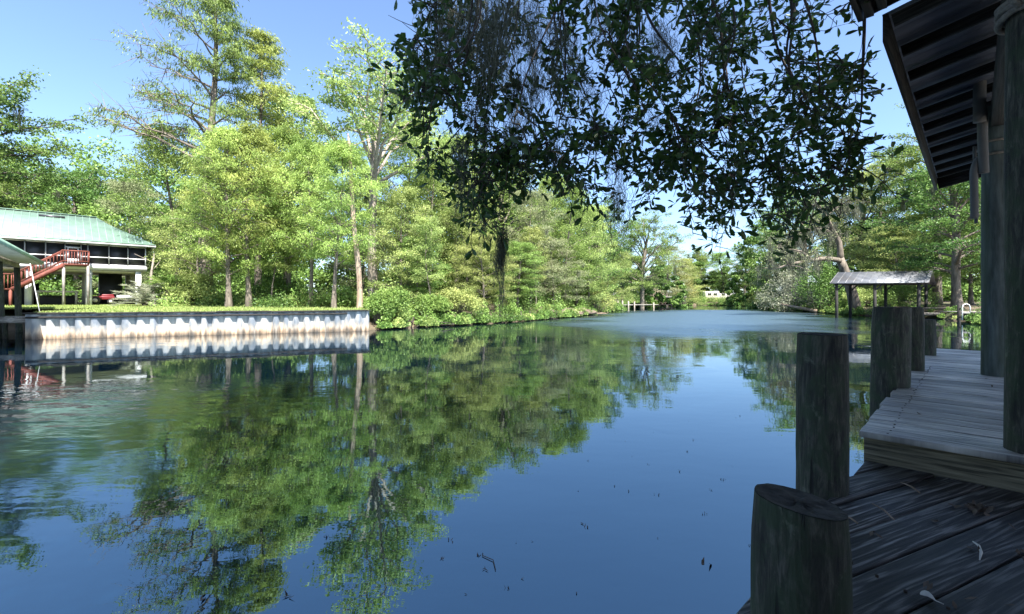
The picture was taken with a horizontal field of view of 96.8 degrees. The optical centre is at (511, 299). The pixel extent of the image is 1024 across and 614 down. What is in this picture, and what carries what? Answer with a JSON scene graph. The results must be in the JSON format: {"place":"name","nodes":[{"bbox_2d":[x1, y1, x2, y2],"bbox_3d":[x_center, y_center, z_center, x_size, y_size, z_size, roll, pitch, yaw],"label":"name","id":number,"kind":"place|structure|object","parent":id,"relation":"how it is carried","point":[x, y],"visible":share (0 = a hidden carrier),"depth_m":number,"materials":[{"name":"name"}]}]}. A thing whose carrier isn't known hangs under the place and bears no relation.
{"place":"outdoors","nodes":[
{"label":"outdoors","id":0,"kind":"place"},
{"bbox_2d":[40,295,74,303],"bbox_3d":[-34.486,0.043,34.515,0.880,0.675,2.080,0,0,45],"label":"storage bin","id":1,"kind":"object","parent":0,"point":[53,299],"visible":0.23,"depth_m":34.16,"materials":[{"name":"black rubber"}]},
{"bbox_2d":[5,303,368,313],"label":"lawn","id":2,"kind":"structure","parent":0,"point":[143,308],"depth_m":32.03,"materials":[{"name":"green plant"}]},
{"bbox_2d":[0,208,155,310],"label":"stilt house","id":3,"kind":"structure","parent":2,"relation":"on","point":[86,247],"depth_m":33.72,"materials":[{"name":"green metal"}]},
{"bbox_2d":[24,240,44,262],"bbox_3d":[-33.227,-3.330,31.701,0.080,1.540,1.070,0,0,45],"label":"porch window","id":4,"kind":"structure","parent":3,"relation":"in","point":[35,248],"depth_m":31.71,"materials":[{"name":"black glass"}]},
{"bbox_2d":[45,241,63,262],"bbox_3d":[-32.527,-3.330,32.401,0.080,1.540,1.050,0,0,45],"label":"porch window","id":5,"kind":"structure","parent":3,"relation":"in","point":[51,247],"depth_m":32.33,"materials":[{"name":"black glass"}]},
{"bbox_2d":[64,242,79,263],"bbox_3d":[-31.884,-3.330,33.044,0.080,1.540,0.910,0,0,45],"label":"porch window","id":6,"kind":"structure","parent":3,"relation":"in","point":[76,245],"depth_m":33.02,"materials":[{"name":"black glass"}]},
{"bbox_2d":[87,244,107,264],"bbox_3d":[-30.919,-3.330,34.010,0.080,1.540,1.240,0,0,45],"label":"porch window","id":7,"kind":"structure","parent":3,"relation":"in","point":[98,253],"depth_m":33.99,"materials":[{"name":"black glass"}]},
{"bbox_2d":[108,245,126,265],"bbox_3d":[-30.116,-3.330,34.812,0.080,1.540,1.170,0,0,45],"label":"porch window","id":8,"kind":"structure","parent":3,"relation":"in","point":[117,255],"depth_m":34.77,"materials":[{"name":"black glass"}]},
{"bbox_2d":[127,246,145,266],"bbox_3d":[-29.349,-3.330,35.579,0.080,1.540,1.140,0,0,45],"label":"porch window","id":9,"kind":"structure","parent":3,"relation":"in","point":[133,259],"depth_m":35.57,"materials":[{"name":"black glass"}]},
{"bbox_2d":[92,289,114,303],"bbox_3d":[-31.644,-0.212,35.095,1.064,1.175,1.460,0,0,45],"label":"riding mower","id":10,"kind":"object","parent":2,"relation":"on","point":[97,299],"visible":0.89,"depth_m":34.92,"materials":[{"name":"red paint"}]},
{"bbox_2d":[108,281,169,305],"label":"palm","id":11,"kind":"object","parent":2,"relation":"on","point":[144,295],"visible":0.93,"depth_m":31.08,"materials":[{"name":"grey plant"}]},
{"bbox_2d":[97,119,230,302],"bbox_3d":[-29.213,-7.405,39.408,10.804,16.454,9.446,0,0,21],"label":"leafy tree","id":12,"kind":"object","parent":2,"relation":"on","point":[153,151],"visible":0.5,"depth_m":38.03,"materials":[{"name":"green plant"}]},
{"bbox_2d":[146,274,195,304],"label":"palm","id":13,"kind":"object","parent":2,"relation":"on","point":[157,279],"visible":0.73,"depth_m":32.16,"materials":[{"name":"green plant"}]},
{"bbox_2d":[75,0,267,293],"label":"cypress tree","id":14,"kind":"object","parent":2,"relation":"on","point":[234,51],"visible":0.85,"depth_m":34.31,"materials":[{"name":"green plant"}]},
{"bbox_2d":[162,270,219,305],"bbox_3d":[-23.102,-0.661,33.162,3.803,3.055,3.489,0,0,-14],"label":"bush","id":15,"kind":"object","parent":2,"relation":"on","point":[203,286],"visible":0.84,"depth_m":32.53,"materials":[{"name":"green plant"}]},
{"bbox_2d":[144,187,244,301],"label":"leafy tree","id":16,"kind":"object","parent":2,"relation":"on","point":[169,257],"visible":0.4,"depth_m":33.02,"materials":[{"name":"green plant"}]},
{"bbox_2d":[151,122,294,307],"bbox_3d":[-18.944,-5.200,30.017,8.496,12.697,7.144,0,0,38],"label":"cypress tree","id":17,"kind":"object","parent":2,"relation":"on","point":[223,135],"visible":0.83,"depth_m":29.11,"materials":[{"name":"green plant"}]},
{"bbox_2d":[176,120,294,306],"bbox_3d":[-18.191,-5.554,30.663,6.694,13.280,7.119,0,0,-19],"label":"cypress tree","id":18,"kind":"object","parent":2,"relation":"on","point":[259,141],"visible":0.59,"depth_m":30.06,"materials":[{"name":"green plant"}]},
{"bbox_2d":[216,24,307,296],"bbox_3d":[-21.575,-11.216,39.321,10.909,24.210,8.754,0,0,38],"label":"cypress tree","id":19,"kind":"object","parent":2,"relation":"on","point":[264,62],"visible":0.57,"depth_m":38.58,"materials":[{"name":"green plant"}]},
{"bbox_2d":[242,270,308,301],"bbox_3d":[-17.510,-0.745,34.036,4.101,2.974,3.886,0,0,32],"label":"bush","id":20,"kind":"object","parent":2,"relation":"on","point":[264,286],"visible":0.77,"depth_m":33.45,"materials":[{"name":"green plant"}]},
{"bbox_2d":[219,79,337,281],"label":"leafy tree","id":21,"kind":"object","parent":2,"relation":"on","point":[302,122],"visible":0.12,"depth_m":44.26,"materials":[{"name":"green plant"}]},
{"bbox_2d":[251,195,306,304],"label":"slender tree","id":22,"kind":"object","parent":2,"relation":"on","point":[278,264],"visible":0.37,"depth_m":31.86,"materials":[{"name":"green plant"}]},
{"bbox_2d":[228,121,349,294],"bbox_3d":[-16.444,-5.982,33.914,7.822,13.903,9.303,0,0,-38],"label":"cypress tree","id":23,"kind":"object","parent":2,"relation":"on","point":[281,135],"visible":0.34,"depth_m":32.82,"materials":[{"name":"green plant"}]},
{"bbox_2d":[258,134,361,306],"bbox_3d":[-13.514,-4.958,31.190,6.060,12.022,6.444,0,0,0],"label":"cypress tree","id":24,"kind":"object","parent":2,"relation":"on","point":[304,151],"visible":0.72,"depth_m":30.34,"materials":[{"name":"green plant"}]},
{"bbox_2d":[311,284,356,311],"bbox_3d":[-11.773,-0.059,30.993,3.307,2.073,2.806,0,0,0],"label":"bush","id":25,"kind":"object","parent":2,"relation":"on","point":[342,300],"visible":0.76,"depth_m":30.39,"materials":[{"name":"green plant"}]},
{"bbox_2d":[288,136,388,311],"bbox_3d":[-10.859,-4.428,28.658,6.036,11.260,5.676,0,0,-12],"label":"cypress tree","id":26,"kind":"object","parent":2,"relation":"on","point":[342,150],"visible":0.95,"depth_m":27.91,"materials":[{"name":"green plant"}]},
{"bbox_2d":[341,133,372,308],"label":"dead tree","id":27,"kind":"object","parent":2,"relation":"on","point":[358,275],"visible":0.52,"depth_m":28.42,"materials":[{"name":"brown wood"}]},
{"bbox_2d":[0,305,980,613],"bbox_3d":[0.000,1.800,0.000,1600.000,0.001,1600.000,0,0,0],"label":"water","id":28,"kind":"structure","parent":0,"point":[164,475],"depth_m":5.02,"materials":[{"name":"blue liquid"}]},
{"bbox_2d":[0,316,24,338],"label":"dock","id":29,"kind":"object","parent":28,"relation":"in","point":[5,320],"visible":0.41,"depth_m":20.75,"materials":[{"name":"grey wood"}]},
{"bbox_2d":[0,238,43,337],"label":"boat shelter","id":30,"kind":"object","parent":28,"relation":"in","point":[12,255],"visible":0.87,"depth_m":22.33,"materials":[{"name":"green metal"}]},
{"bbox_2d":[750,483,852,613],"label":"wood piling","id":31,"kind":"object","parent":28,"relation":"in","point":[801,559],"visible":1,"depth_m":1.22,"materials":[{"name":"brown wood"}]},
{"bbox_2d":[795,332,849,499],"bbox_3d":[1.659,1.689,2.429,0.249,3.021,0.235,0,0,0],"label":"wood piling","id":32,"kind":"object","parent":28,"relation":"in","point":[822,444],"visible":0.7,"depth_m":2.34,"materials":[{"name":"grey wood"}]},
{"bbox_2d":[736,461,1023,613],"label":"deck","id":33,"kind":"structure","parent":28,"relation":"in","point":[904,557],"depth_m":1.88,"materials":[{"name":"grey wood"}]},
{"bbox_2d":[862,378,1023,607],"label":"leaf litter","id":34,"kind":"object","parent":33,"relation":"on","point":[930,586],"visible":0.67,"depth_m":1.77,"materials":[{"name":"brown plant"}]},
{"bbox_2d":[948,499,995,515],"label":"dead leaves","id":35,"kind":"object","parent":33,"relation":"on","point":[974,507],"visible":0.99,"depth_m":2.17,"materials":[{"name":"plant"}]},
{"bbox_2d":[829,270,949,317],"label":"boat shelter","id":36,"kind":"object","parent":28,"relation":"in","point":[886,278],"visible":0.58,"depth_m":43.88,"materials":[{"name":"metal"}]},
{"bbox_2d":[870,307,911,416],"bbox_3d":[3.599,1.635,4.351,0.368,3.131,0.313,0,0,0],"label":"wood piling","id":37,"kind":"object","parent":28,"relation":"in","point":[891,341],"visible":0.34,"depth_m":4.24,"materials":[{"name":"grey wood"}]},
{"bbox_2d":[911,307,924,370],"bbox_3d":[4.677,1.645,5.348,0.278,3.111,0.283,0,0,0],"label":"wood piling","id":38,"kind":"object","parent":28,"relation":"in","point":[918,345],"visible":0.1,"depth_m":5.22,"materials":[{"name":"grey wood"}]},
{"bbox_2d":[925,319,936,355],"bbox_3d":[6.128,1.745,6.751,0.248,2.910,0.258,0,0,0],"label":"wood piling","id":39,"kind":"object","parent":28,"relation":"in","point":[930,339],"visible":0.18,"depth_m":6.63,"materials":[{"name":"grey wood"}]},
{"bbox_2d":[849,0,1023,453],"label":"boathouse","id":40,"kind":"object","parent":28,"relation":"in","point":[944,56],"visible":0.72,"depth_m":3.97,"materials":[{"name":"wood"}]},
{"bbox_2d":[973,80,986,123],"bbox_3d":[4.946,-2.416,4.750,0.229,1.124,0.104,0,0,0],"label":"padded pipe","id":41,"kind":"object","parent":40,"relation":"attached to","point":[980,102],"visible":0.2,"depth_m":4.72,"materials":[{"name":"grey plastic"}]},
{"bbox_2d":[977,109,988,173],"bbox_3d":[4.971,-1.661,4.800,0.102,0.660,0.084,0,0,0],"label":"guide pipe","id":42,"kind":"object","parent":40,"relation":"attached to","point":[982,148],"visible":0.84,"depth_m":4.77,"materials":[{"name":"grey plastic"}]},
{"bbox_2d":[969,156,978,218],"bbox_3d":[4.968,-1.209,4.850,0.155,0.691,0.068,0,0,0],"label":"bent pipe","id":43,"kind":"object","parent":42,"relation":"attached to","point":[974,196],"visible":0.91,"depth_m":4.83,"materials":[{"name":"grey plastic"}]},
{"bbox_2d":[994,0,1023,34],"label":"rope coil","id":44,"kind":"object","parent":40,"relation":"attached to","point":[1005,11],"visible":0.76,"depth_m":2.47,"materials":[{"name":"grey fabric"}]},
{"bbox_2d":[859,348,1023,492],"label":"deck","id":45,"kind":"structure","parent":28,"relation":"in","point":[953,429],"depth_m":2.92,"materials":[{"name":"grey wood"}]},
{"bbox_2d":[0,0,980,299],"label":"sky","id":46,"kind":"structure","parent":0,"point":[57,37],"materials":[{"name":"blue"}]},
{"bbox_2d":[5,300,980,330],"bbox_3d":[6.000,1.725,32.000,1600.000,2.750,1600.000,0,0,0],"label":"ground","id":47,"kind":"structure","parent":0,"point":[373,325],"depth_m":39.70,"materials":[{"name":"green plant"}]},
{"bbox_2d":[0,160,84,274],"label":"oak tree","id":48,"kind":"object","parent":47,"relation":"on","point":[4,189],"visible":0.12,"depth_m":57.49,"materials":[{"name":"green plant"}]},
{"bbox_2d":[0,65,110,213],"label":"oak tree","id":49,"kind":"object","parent":47,"relation":"on","point":[7,175],"visible":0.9,"depth_m":40.19,"materials":[{"name":"green plant"}]},
{"bbox_2d":[8,163,133,299],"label":"oak tree","id":50,"kind":"object","parent":47,"relation":"on","point":[58,194],"visible":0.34,"depth_m":58.33,"materials":[{"name":"green plant"}]},
{"bbox_2d":[73,178,171,289],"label":"leafy tree","id":51,"kind":"object","parent":47,"relation":"on","point":[126,187],"visible":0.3,"depth_m":47.26,"materials":[{"name":"green plant"}]},
{"bbox_2d":[22,310,370,339],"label":"seawall","id":52,"kind":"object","parent":47,"relation":"on","point":[53,325],"visible":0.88,"depth_m":22.58,"materials":[{"name":"white concrete"}]},
{"bbox_2d":[319,175,398,301],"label":"leafy tree","id":53,"kind":"object","parent":47,"relation":"on","point":[347,266],"visible":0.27,"depth_m":39.75,"materials":[{"name":"green plant"}]},
{"bbox_2d":[276,17,455,295],"bbox_3d":[-10.454,-9.270,32.921,13.236,20.861,14.882,0,0,0],"label":"tall tree","id":54,"kind":"object","parent":47,"relation":"on","point":[369,125],"visible":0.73,"depth_m":32.07,"materials":[{"name":"green plant"}]},
{"bbox_2d":[359,293,396,324],"bbox_3d":[-7.992,0.581,27.425,2.476,1.967,1.749,0,0,-35],"label":"bush","id":55,"kind":"object","parent":47,"relation":"on","point":[375,304],"visible":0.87,"depth_m":27.19,"materials":[{"name":"green plant"}]},
{"bbox_2d":[363,285,412,311],"bbox_3d":[-7.824,0.153,28.766,2.888,2.154,3.470,0,0,-36],"label":"bush","id":56,"kind":"object","parent":47,"relation":"on","point":[398,297],"visible":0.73,"depth_m":28.07,"materials":[{"name":"green plant"}]},
{"bbox_2d":[361,185,440,298],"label":"leafy tree","id":57,"kind":"object","parent":47,"relation":"on","point":[401,196],"visible":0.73,"depth_m":32.37,"materials":[{"name":"green plant"}]},
{"bbox_2d":[344,117,459,302],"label":"cypress tree","id":58,"kind":"object","parent":47,"relation":"on","point":[390,169],"visible":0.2,"depth_m":47.05,"materials":[{"name":"green plant"}]},
{"bbox_2d":[382,235,453,304],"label":"leafy tree","id":59,"kind":"object","parent":47,"relation":"on","point":[419,288],"visible":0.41,"depth_m":33.31,"materials":[{"name":"green plant"}]},
{"bbox_2d":[400,214,447,294],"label":"slender tree","id":60,"kind":"object","parent":47,"relation":"on","point":[429,224],"visible":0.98,"depth_m":31.60,"materials":[{"name":"green plant"}]},
{"bbox_2d":[377,150,476,294],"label":"leafy tree","id":61,"kind":"object","parent":47,"relation":"on","point":[425,179],"visible":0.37,"depth_m":40.60,"materials":[{"name":"green plant"}]},
{"bbox_2d":[408,292,452,314],"bbox_3d":[-5.717,0.344,31.455,3.020,1.673,3.275,0,0,-29],"label":"bush","id":62,"kind":"object","parent":47,"relation":"on","point":[444,304],"visible":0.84,"depth_m":30.97,"materials":[{"name":"green plant"}]},
{"bbox_2d":[395,128,509,286],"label":"cypress tree","id":63,"kind":"object","parent":47,"relation":"on","point":[446,134],"visible":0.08,"depth_m":51.30,"materials":[{"name":"green plant"}]},
{"bbox_2d":[433,286,484,313],"bbox_3d":[-3.950,0.060,33.308,4.049,2.084,3.571,0,0,0],"label":"bush","id":64,"kind":"object","parent":47,"relation":"on","point":[460,298],"visible":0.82,"depth_m":32.90,"materials":[{"name":"green plant"}]},
{"bbox_2d":[428,173,507,308],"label":"leafy tree","id":65,"kind":"object","parent":47,"relation":"on","point":[452,249],"visible":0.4,"depth_m":39.16,"materials":[{"name":"green plant"}]},
{"bbox_2d":[445,232,520,310],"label":"leafy tree","id":66,"kind":"object","parent":47,"relation":"on","point":[467,271],"visible":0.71,"depth_m":36.57,"materials":[{"name":"green plant"}]},
{"bbox_2d":[0,129,980,302],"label":"woods","id":67,"kind":"object","parent":47,"relation":"on","point":[56,283],"visible":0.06,"depth_m":57.98,"materials":[{"name":"green plant"}]},
{"bbox_2d":[3,167,979,307],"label":"woods","id":68,"kind":"object","parent":47,"relation":"on","point":[324,277],"visible":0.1,"depth_m":91.47,"materials":[{"name":"green plant"}]},
{"bbox_2d":[452,155,556,304],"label":"oak tree","id":69,"kind":"object","parent":47,"relation":"on","point":[502,221],"visible":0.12,"depth_m":53.70,"materials":[{"name":"green plant"}]},
{"bbox_2d":[484,241,547,307],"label":"leafy tree","id":70,"kind":"object","parent":47,"relation":"on","point":[515,248],"visible":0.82,"depth_m":41.12,"materials":[{"name":"green plant"}]},
{"bbox_2d":[498,187,569,306],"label":"leafy tree","id":71,"kind":"object","parent":47,"relation":"on","point":[536,194],"visible":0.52,"depth_m":45.45,"materials":[{"name":"green plant"}]},
{"bbox_2d":[517,224,551,306],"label":"slender tree","id":72,"kind":"object","parent":47,"relation":"on","point":[536,234],"visible":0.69,"depth_m":42.97,"materials":[{"name":"green plant"}]},
{"bbox_2d":[520,170,582,296],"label":"cypress tree","id":73,"kind":"object","parent":47,"relation":"on","point":[543,186],"visible":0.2,"depth_m":61.58,"materials":[{"name":"green plant"}]},
{"bbox_2d":[518,236,591,306],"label":"leafy tree","id":74,"kind":"object","parent":47,"relation":"on","point":[571,281],"visible":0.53,"depth_m":48.23,"materials":[{"name":"green plant"}]},
{"bbox_2d":[147,267,980,328],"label":"undergrowth","id":75,"kind":"object","parent":47,"relation":"on","point":[975,318],"visible":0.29,"depth_m":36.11,"materials":[{"name":"green plant"}]},
{"bbox_2d":[531,181,606,299],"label":"leafy tree","id":76,"kind":"object","parent":47,"relation":"on","point":[579,246],"visible":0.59,"depth_m":51.81,"materials":[{"name":"green plant"}]},
{"bbox_2d":[553,241,604,306],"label":"leafy tree","id":77,"kind":"object","parent":47,"relation":"on","point":[577,293],"visible":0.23,"depth_m":56.97,"materials":[{"name":"green plant"}]},
{"bbox_2d":[564,194,640,281],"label":"oak tree","id":78,"kind":"object","parent":47,"relation":"on","point":[621,249],"visible":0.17,"depth_m":63.91,"materials":[{"name":"green plant"}]},
{"bbox_2d":[605,247,646,303],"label":"oak tree","id":79,"kind":"object","parent":47,"relation":"on","point":[630,291],"visible":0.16,"depth_m":97.83,"materials":[{"name":"green plant"}]},
{"bbox_2d":[366,0,912,336],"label":"overhanging oak","id":80,"kind":"object","parent":47,"relation":"on","point":[504,156],"visible":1,"depth_m":3.96,"materials":[{"name":"green plant"}]},
{"bbox_2d":[611,209,692,307],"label":"oak tree","id":81,"kind":"object","parent":47,"relation":"on","point":[644,252],"visible":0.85,"depth_m":94.47,"materials":[{"name":"green plant"}]},
{"bbox_2d":[644,245,694,305],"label":"leafy tree","id":82,"kind":"object","parent":47,"relation":"on","point":[667,278],"visible":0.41,"depth_m":120.67,"materials":[{"name":"green plant"}]},
{"bbox_2d":[656,258,711,304],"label":"leafy tree","id":83,"kind":"object","parent":47,"relation":"on","point":[686,269],"visible":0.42,"depth_m":127.67,"materials":[{"name":"green plant"}]},
{"bbox_2d":[683,245,720,286],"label":"oak tree","id":84,"kind":"object","parent":47,"relation":"on","point":[704,256],"visible":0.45,"depth_m":163.73,"materials":[{"name":"green plant"}]},
{"bbox_2d":[702,250,743,292],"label":"leafy tree","id":85,"kind":"object","parent":47,"relation":"on","point":[725,262],"visible":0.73,"depth_m":156.79,"materials":[{"name":"green plant"}]},
{"bbox_2d":[721,245,764,293],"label":"oak tree","id":86,"kind":"object","parent":47,"relation":"on","point":[741,282],"visible":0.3,"depth_m":149.56,"materials":[{"name":"green plant"}]},
{"bbox_2d":[733,219,786,285],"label":"oak tree","id":87,"kind":"object","parent":47,"relation":"on","point":[757,247],"visible":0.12,"depth_m":118.75,"materials":[{"name":"green plant"}]},
{"bbox_2d":[750,238,817,307],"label":"leafy tree","id":88,"kind":"object","parent":47,"relation":"on","point":[766,276],"visible":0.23,"depth_m":84.11,"materials":[{"name":"green plant"}]},
{"bbox_2d":[754,269,827,311],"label":"bush","id":89,"kind":"object","parent":47,"relation":"on","point":[790,282],"visible":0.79,"depth_m":68.25,"materials":[{"name":"grey plant"}]},
{"bbox_2d":[750,174,845,294],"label":"oak tree","id":90,"kind":"object","parent":47,"relation":"on","point":[768,234],"visible":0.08,"depth_m":79.79,"materials":[{"name":"green plant"}]},
{"bbox_2d":[791,256,845,312],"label":"bush","id":91,"kind":"object","parent":47,"relation":"on","point":[823,285],"visible":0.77,"depth_m":60.36,"materials":[{"name":"green plant"}]},
{"bbox_2d":[754,184,890,309],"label":"mossy tree","id":92,"kind":"object","parent":47,"relation":"on","point":[839,259],"visible":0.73,"depth_m":51.37,"materials":[{"name":"grey plant"}]},
{"bbox_2d":[805,176,923,301],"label":"oak tree","id":93,"kind":"object","parent":47,"relation":"on","point":[863,218],"visible":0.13,"depth_m":69.02,"materials":[{"name":"green plant"}]},
{"bbox_2d":[841,286,890,306],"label":"bush","id":94,"kind":"object","parent":47,"relation":"on","point":[867,297],"visible":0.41,"depth_m":55.73,"materials":[{"name":"green plant"}]},
{"bbox_2d":[816,158,932,291],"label":"leafy tree","id":95,"kind":"object","parent":47,"relation":"on","point":[867,174],"visible":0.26,"depth_m":65.30,"materials":[{"name":"green plant"}]},
{"bbox_2d":[847,223,945,304],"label":"leafy tree","id":96,"kind":"object","parent":47,"relation":"on","point":[863,265],"visible":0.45,"depth_m":57.23,"materials":[{"name":"green plant"}]},
{"bbox_2d":[878,285,940,305],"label":"bush","id":97,"kind":"object","parent":47,"relation":"on","point":[897,289],"visible":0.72,"depth_m":53.40,"materials":[{"name":"green plant"}]},
{"bbox_2d":[855,102,979,303],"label":"tall oak","id":98,"kind":"object","parent":47,"relation":"on","point":[917,156],"visible":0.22,"depth_m":56.01,"materials":[{"name":"green plant"}]},
{"bbox_2d":[856,164,980,308],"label":"oak tree","id":99,"kind":"object","parent":47,"relation":"on","point":[956,246],"visible":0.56,"depth_m":43.48,"materials":[{"name":"green plant"}]},
{"bbox_2d":[864,169,980,303],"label":"leafy tree","id":100,"kind":"object","parent":47,"relation":"on","point":[904,183],"visible":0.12,"depth_m":59.81,"materials":[{"name":"green plant"}]},
{"bbox_2d":[908,190,980,304],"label":"leafy tree","id":101,"kind":"object","parent":47,"relation":"on","point":[970,280],"visible":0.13,"depth_m":50.15,"materials":[{"name":"green plant"}]},
{"bbox_2d":[926,188,980,275],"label":"oak tree","id":102,"kind":"object","parent":47,"relation":"on","point":[945,238],"visible":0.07,"depth_m":48.78,"materials":[{"name":"green plant"}]},
{"bbox_2d":[529,306,607,314],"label":"mud bank","id":103,"kind":"structure","parent":0,"point":[590,312],"depth_m":51.57,"materials":[{"name":"brown soil"}]},
{"bbox_2d":[561,200,624,301],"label":"leafy tree","id":104,"kind":"object","parent":103,"relation":"on","point":[600,254],"visible":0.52,"depth_m":56.70,"materials":[{"name":"green plant"}]},
{"bbox_2d":[575,284,615,311],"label":"bush","id":105,"kind":"object","parent":103,"relation":"on","point":[593,294],"visible":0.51,"depth_m":58.64,"materials":[{"name":"green plant"}]},
{"bbox_2d":[587,240,638,305],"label":"leafy tree","id":106,"kind":"object","parent":103,"relation":"on","point":[613,282],"visible":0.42,"depth_m":65.32,"materials":[{"name":"green plant"}]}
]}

